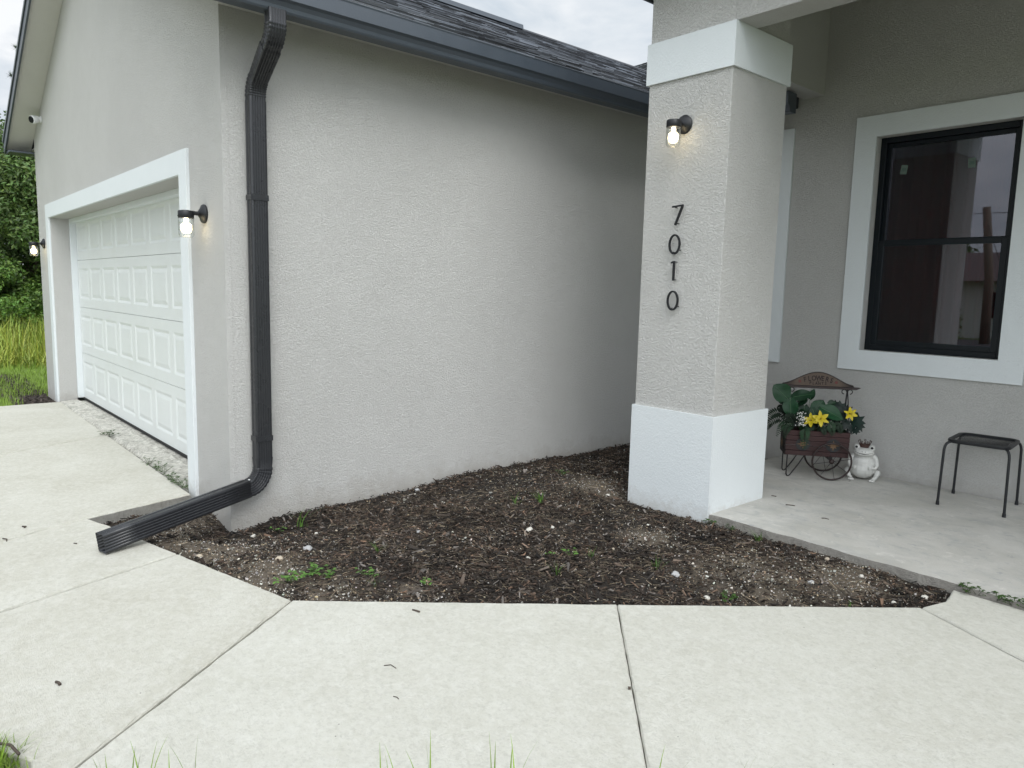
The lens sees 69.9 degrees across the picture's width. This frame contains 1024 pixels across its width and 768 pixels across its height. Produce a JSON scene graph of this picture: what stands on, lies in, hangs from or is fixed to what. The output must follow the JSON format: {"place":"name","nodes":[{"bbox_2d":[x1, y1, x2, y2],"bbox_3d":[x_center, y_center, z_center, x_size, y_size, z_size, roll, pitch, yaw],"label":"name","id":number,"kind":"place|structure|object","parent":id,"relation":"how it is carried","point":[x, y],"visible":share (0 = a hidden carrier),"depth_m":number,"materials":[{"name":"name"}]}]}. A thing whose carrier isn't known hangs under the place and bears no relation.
{"place":"outdoors","nodes":[
{"label":"outdoors","id":0,"kind":"place"},
{"bbox_2d":[0,310,46,369],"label":"tall grass","id":1,"kind":"structure","parent":0,"point":[26,347],"depth_m":12.75,"materials":[{"name":"green plant"}]},
{"bbox_2d":[0,319,47,405],"bbox_3d":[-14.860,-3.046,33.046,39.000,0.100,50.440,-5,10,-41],"label":"lawn","id":2,"kind":"structure","parent":0,"point":[26,376],"depth_m":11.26,"materials":[{"name":"green plant"}]},
{"bbox_2d":[0,111,42,317],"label":"tree","id":3,"kind":"object","parent":2,"relation":"on","point":[19,227],"visible":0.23,"depth_m":15.58,"materials":[{"name":"green plant"}]},
{"bbox_2d":[0,250,43,340],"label":"bush","id":4,"kind":"object","parent":2,"relation":"on","point":[19,306],"visible":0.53,"depth_m":14.94,"materials":[{"name":"green plant"}]},
{"bbox_2d":[0,374,54,404],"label":"bark mulch","id":5,"kind":"object","parent":2,"relation":"on","point":[26,398],"visible":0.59,"depth_m":9.08,"materials":[{"name":"brown wood"}]},
{"bbox_2d":[12,246,43,329],"bbox_3d":[-9.876,-2.069,16.668,2.296,2.974,2.669,0,7,-10],"label":"bush","id":6,"kind":"object","parent":2,"relation":"on","point":[37,271],"visible":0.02,"depth_m":15.99,"materials":[{"name":"green plant"}]},
{"bbox_2d":[0,402,290,767],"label":"driveway","id":7,"kind":"structure","parent":0,"point":[117,643],"depth_m":3.21,"materials":[{"name":"concrete"}]},
{"bbox_2d":[89,495,190,523],"bbox_3d":[-2.263,0.841,4.566,0.211,0.129,0.687,6,8,30],"label":"driveway edge","id":8,"kind":"object","parent":7,"relation":"on","point":[139,511],"visible":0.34,"depth_m":4.58,"materials":[{"name":"concrete"}]},
{"bbox_2d":[157,608,646,767],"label":"joint filler","id":9,"kind":"object","parent":7,"relation":"on","point":[629,676],"visible":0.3,"depth_m":2.60,"materials":[{"name":"grey"}]},
{"bbox_2d":[0,0,652,264],"label":"sky","id":10,"kind":"structure","parent":0,"point":[620,30],"materials":[{"name":"white"}]},
{"bbox_2d":[94,730,778,767],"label":"edge grass","id":11,"kind":"structure","parent":0,"point":[429,765],"depth_m":2.01,"materials":[{"name":"green plant"}]},
{"bbox_2d":[104,443,950,608],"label":"bark mulch","id":12,"kind":"object","parent":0,"point":[524,542],"visible":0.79,"depth_m":4.05,"materials":[{"name":"brown soil"}]},
{"bbox_2d":[273,570,306,583],"bbox_3d":[-1.057,0.934,3.500,0.107,0.054,0.176,5,8,25],"label":"weed","id":13,"kind":"object","parent":12,"relation":"on","point":[291,576],"visible":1,"depth_m":3.50,"materials":[{"name":"green plant"}]},
{"bbox_2d":[291,509,314,527],"bbox_3d":[-1.270,0.817,4.472,0.215,0.141,0.145,-5,10,-41],"label":"weed","id":14,"kind":"object","parent":12,"relation":"on","point":[301,524],"visible":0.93,"depth_m":4.49,"materials":[{"name":"green plant"}]},
{"bbox_2d":[303,545,311,550],"bbox_3d":[-1.127,0.909,4.040,0.053,0.033,0.040,-11,20,-8],"label":"stone","id":15,"kind":"object","parent":12,"relation":"on","point":[308,547],"visible":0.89,"depth_m":4.03,"materials":[{"name":"white stone"}]},
{"bbox_2d":[300,563,321,576],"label":"weed","id":16,"kind":"object","parent":12,"relation":"on","point":[310,569],"visible":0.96,"depth_m":3.64,"materials":[{"name":"green plant"}]},
{"bbox_2d":[314,564,336,577],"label":"weed","id":17,"kind":"object","parent":12,"relation":"on","point":[329,574],"visible":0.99,"depth_m":3.60,"materials":[{"name":"green plant"}]},
{"bbox_2d":[355,567,377,575],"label":"weed","id":18,"kind":"object","parent":12,"relation":"on","point":[368,572],"visible":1,"depth_m":3.62,"materials":[{"name":"green plant"}]},
{"bbox_2d":[420,577,431,584],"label":"weed","id":19,"kind":"object","parent":12,"relation":"on","point":[424,582],"visible":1,"depth_m":3.53,"materials":[{"name":"green plant"}]},
{"bbox_2d":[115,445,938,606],"bbox_3d":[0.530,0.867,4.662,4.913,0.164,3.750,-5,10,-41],"label":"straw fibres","id":20,"kind":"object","parent":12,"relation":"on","point":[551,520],"visible":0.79,"depth_m":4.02,"materials":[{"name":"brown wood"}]},
{"bbox_2d":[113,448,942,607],"bbox_3d":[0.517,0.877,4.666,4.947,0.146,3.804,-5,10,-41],"label":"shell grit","id":21,"kind":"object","parent":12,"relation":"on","point":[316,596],"visible":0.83,"depth_m":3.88,"materials":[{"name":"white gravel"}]},
{"bbox_2d":[537,492,543,502],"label":"weed","id":22,"kind":"object","parent":12,"relation":"on","point":[540,499],"visible":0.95,"depth_m":4.93,"materials":[{"name":"green plant"}]},
{"bbox_2d":[651,558,664,569],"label":"weed","id":23,"kind":"object","parent":12,"relation":"on","point":[656,562],"visible":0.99,"depth_m":3.79,"materials":[{"name":"green plant"}]},
{"bbox_2d":[671,571,679,577],"bbox_3d":[0.827,0.964,3.705,0.045,0.031,0.043,2,19,-22],"label":"stone","id":24,"kind":"object","parent":12,"relation":"on","point":[675,574],"visible":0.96,"depth_m":3.69,"materials":[{"name":"white stone"}]},
{"bbox_2d":[721,590,737,601],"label":"weed","id":25,"kind":"object","parent":12,"relation":"on","point":[726,597],"visible":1,"depth_m":3.41,"materials":[{"name":"green plant"}]},
{"bbox_2d":[78,590,1023,767],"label":"walkway","id":26,"kind":"structure","parent":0,"point":[305,684],"depth_m":2.58,"materials":[{"name":"concrete"}]},
{"bbox_2d":[709,456,1023,602],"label":"porch floor","id":27,"kind":"structure","parent":0,"point":[958,538],"depth_m":4.54,"materials":[{"name":"concrete"}]},
{"bbox_2d":[780,372,860,480],"bbox_3d":[2.337,0.306,5.662,0.608,0.810,0.337,3,7,11],"label":"flower cart","id":28,"kind":"object","parent":27,"relation":"on","point":[836,445],"visible":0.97,"depth_m":5.58,"materials":[{"name":"red wood"}]},
{"bbox_2d":[767,404,797,437],"bbox_3d":[2.098,0.284,5.665,0.210,0.243,0.204,-5,10,-41],"label":"fern","id":29,"kind":"object","parent":28,"relation":"in","point":[789,420],"visible":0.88,"depth_m":5.61,"materials":[{"name":"green plant"}]},
{"bbox_2d":[795,412,806,429],"bbox_3d":[2.188,0.291,5.582,0.080,0.176,0.124,2,7,2],"label":"white flower spray","id":30,"kind":"object","parent":28,"relation":"in","point":[801,419],"visible":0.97,"depth_m":5.54,"materials":[{"name":"white plant"}]},
{"bbox_2d":[799,425,814,448],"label":"fern","id":31,"kind":"object","parent":28,"relation":"in","point":[806,429],"visible":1,"depth_m":5.55,"materials":[{"name":"green plant"}]},
{"bbox_2d":[772,384,842,429],"bbox_3d":[2.252,0.196,5.602,0.516,0.386,0.143,4,8,17],"label":"leafy plant","id":32,"kind":"object","parent":28,"relation":"on","point":[795,402],"visible":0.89,"depth_m":5.60,"materials":[{"name":"green plant"}]},
{"bbox_2d":[804,412,816,426],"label":"lily","id":33,"kind":"object","parent":32,"relation":"attached to","point":[810,419],"visible":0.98,"depth_m":5.55,"materials":[{"name":"yellow plant"}]},
{"bbox_2d":[813,411,828,430],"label":"lily","id":34,"kind":"object","parent":32,"relation":"attached to","point":[822,417],"visible":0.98,"depth_m":5.51,"materials":[{"name":"yellow plant"}]},
{"bbox_2d":[818,407,856,430],"bbox_3d":[2.457,0.279,5.585,0.320,0.234,0.065,4,8,23],"label":"lily","id":35,"kind":"object","parent":32,"relation":"attached to","point":[852,414],"visible":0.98,"depth_m":5.53,"materials":[{"name":"yellow plant"}]},
{"bbox_2d":[793,400,865,434],"bbox_3d":[2.405,0.252,5.591,0.553,0.261,0.108,4,8,17],"label":"ivy","id":36,"kind":"object","parent":28,"relation":"in","point":[855,426],"visible":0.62,"depth_m":5.54,"materials":[{"name":"green plant"}]},
{"bbox_2d":[817,419,842,435],"bbox_3d":[2.398,0.325,5.529,0.186,0.122,0.076,6,9,33],"label":"fern","id":37,"kind":"object","parent":28,"relation":"in","point":[833,428],"visible":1,"depth_m":5.51,"materials":[{"name":"green plant"}]},
{"bbox_2d":[674,512,1023,610],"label":"porch floor edge","id":38,"kind":"object","parent":27,"relation":"attached to","point":[920,579],"visible":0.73,"depth_m":3.89,"materials":[{"name":"concrete"}]},
{"bbox_2d":[958,582,980,592],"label":"weed","id":39,"kind":"object","parent":38,"relation":"on","point":[967,587],"visible":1,"depth_m":3.51,"materials":[{"name":"green plant"}]},
{"bbox_2d":[987,591,1012,601],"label":"weed","id":40,"kind":"object","parent":38,"relation":"on","point":[1004,596],"visible":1,"depth_m":3.41,"materials":[{"name":"green plant"}]},
{"bbox_2d":[845,439,879,482],"bbox_3d":[2.688,0.578,5.603,0.248,0.299,0.190,5,8,28],"label":"frog statue","id":41,"kind":"object","parent":27,"relation":"on","point":[865,462],"visible":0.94,"depth_m":5.55,"materials":[{"name":"white ceramic"}]},
{"bbox_2d":[935,432,1022,517],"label":"stool","id":42,"kind":"object","parent":27,"relation":"on","point":[1005,446],"visible":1,"depth_m":4.94,"materials":[{"name":"black metal"}]},
{"bbox_2d":[1002,594,1022,604],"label":"weed","id":43,"kind":"object","parent":27,"relation":"on","point":[1019,600],"visible":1,"depth_m":3.39,"materials":[{"name":"green plant"}]},
{"label":"ground","id":44,"kind":"structure","parent":0,"visible":0},
{"bbox_2d":[96,406,188,492],"bbox_3d":[-3.636,0.544,6.880,0.400,0.150,4.670,-5,10,-41],"label":"apron footing","id":45,"kind":"object","parent":44,"relation":"on","point":[184,489],"depth_m":5.43,"materials":[{"name":"concrete"}]},
{"bbox_2d":[97,429,120,436],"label":"weed","id":46,"kind":"object","parent":45,"relation":"on","point":[109,432],"visible":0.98,"depth_m":6.66,"materials":[{"name":"green plant"}]},
{"bbox_2d":[61,399,188,490],"bbox_3d":[-3.646,0.453,6.860,0.290,0.054,4.665,-5,10,-41],"label":"garage apron","id":47,"kind":"object","parent":45,"relation":"on","point":[139,444],"visible":0.81,"depth_m":6.48,"materials":[{"name":"concrete"}]},
{"bbox_2d":[145,461,166,468],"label":"weed","id":48,"kind":"object","parent":45,"relation":"on","point":[155,466],"visible":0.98,"depth_m":5.56,"materials":[{"name":"green plant"}]},
{"bbox_2d":[167,474,179,480],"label":"weed","id":49,"kind":"object","parent":45,"relation":"on","point":[176,476],"visible":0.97,"depth_m":5.23,"materials":[{"name":"green plant"}]},
{"bbox_2d":[2,0,1023,531],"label":"house","id":50,"kind":"structure","parent":44,"relation":"on","point":[470,270],"depth_m":5.26,"materials":[{"name":"beige paint"}]},
{"bbox_2d":[28,115,41,123],"bbox_3d":[-5.368,-2.978,8.258,0.089,0.099,0.133,5,8,24],"label":"security camera","id":51,"kind":"object","parent":50,"relation":"attached to","point":[34,119],"visible":1,"depth_m":8.22,"materials":[{"name":"white plastic"}]},
{"bbox_2d":[28,239,44,255],"bbox_3d":[-5.571,-1.604,8.585,0.160,0.206,0.116,-5,10,-41],"label":"wall lamp","id":52,"kind":"object","parent":50,"relation":"attached to","point":[34,244],"visible":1,"depth_m":8.56,"materials":[{"name":"black"}]},
{"bbox_2d":[69,188,187,458],"bbox_3d":[-3.531,-0.599,6.806,0.107,2.085,4.696,-5,10,-41],"label":"garage door","id":53,"kind":"structure","parent":50,"relation":"in","point":[127,277],"depth_m":6.78,"materials":[{"name":"white metal"}]},
{"bbox_2d":[95,6,286,553],"bbox_3d":[-1.762,-0.596,3.973,1.021,2.868,0.372,-5,10,-41],"label":"downspout","id":54,"kind":"object","parent":50,"relation":"attached to","point":[259,75],"visible":1,"depth_m":4.28,"materials":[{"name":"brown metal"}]},
{"bbox_2d":[177,204,207,237],"bbox_3d":[-1.942,-0.991,4.438,0.160,0.206,0.116,-5,10,-41],"label":"wall lamp","id":55,"kind":"object","parent":50,"relation":"attached to","point":[201,213],"visible":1,"depth_m":4.41,"materials":[{"name":"black"}]},
{"bbox_2d":[214,0,796,117],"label":"gutter","id":56,"kind":"object","parent":50,"relation":"attached to","point":[351,19],"visible":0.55,"depth_m":4.71,"materials":[{"name":"metal"}]},
{"bbox_2d":[666,291,678,310],"bbox_3d":[1.034,-0.534,4.689,0.034,0.126,0.088,-5,10,-41],"label":"house number","id":57,"kind":"object","parent":50,"relation":"attached to","point":[677,300],"visible":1,"depth_m":4.68,"materials":[{"name":"black metal"}]},
{"bbox_2d":[671,261,676,280],"bbox_3d":[1.031,-0.721,4.674,0.034,0.124,0.030,-5,10,-41],"label":"house number","id":58,"kind":"object","parent":50,"relation":"attached to","point":[673,272],"visible":1,"depth_m":4.66,"materials":[{"name":"black metal"}]},
{"bbox_2d":[668,234,680,254],"bbox_3d":[1.038,-0.885,4.650,0.034,0.126,0.088,-5,10,-41],"label":"house number","id":59,"kind":"object","parent":50,"relation":"attached to","point":[679,243],"visible":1,"depth_m":4.64,"materials":[{"name":"black metal"}]},
{"bbox_2d":[672,204,683,224],"bbox_3d":[1.049,-1.064,4.619,0.034,0.127,0.084,-5,10,-41],"label":"house number","id":60,"kind":"object","parent":50,"relation":"attached to","point":[679,213],"visible":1,"depth_m":4.60,"materials":[{"name":"black metal"}]},
{"bbox_2d":[666,115,691,147],"bbox_3d":[1.014,-1.563,4.512,0.160,0.206,0.116,-5,10,-41],"label":"wall lamp","id":61,"kind":"object","parent":50,"relation":"attached to","point":[682,124],"visible":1,"depth_m":4.49,"materials":[{"name":"black glass"}]},
{"bbox_2d":[768,128,795,361],"bbox_3d":[1.974,-1.207,6.565,0.019,1.939,1.049,-5,10,-41],"label":"window","id":62,"kind":"structure","parent":50,"relation":"in","point":[789,134],"depth_m":6.20,"materials":[{"name":"white paint"}]},
{"bbox_2d":[837,92,1023,384],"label":"window","id":63,"kind":"structure","parent":50,"relation":"in","point":[947,273],"depth_m":5.37,"materials":[{"name":"white paint"}]},
{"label":"lawn","id":64,"kind":"structure","parent":0,"visible":0},
{"bbox_2d":[0,729,42,767],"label":"grass clump","id":65,"kind":"object","parent":64,"relation":"on","point":[3,762],"visible":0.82,"depth_m":2.15,"materials":[{"name":"green plant"}]},
{"bbox_2d":[0,742,20,755],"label":"twig","id":66,"kind":"object","parent":65,"relation":"on","point":[14,749],"visible":0.96,"depth_m":2.15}
]}

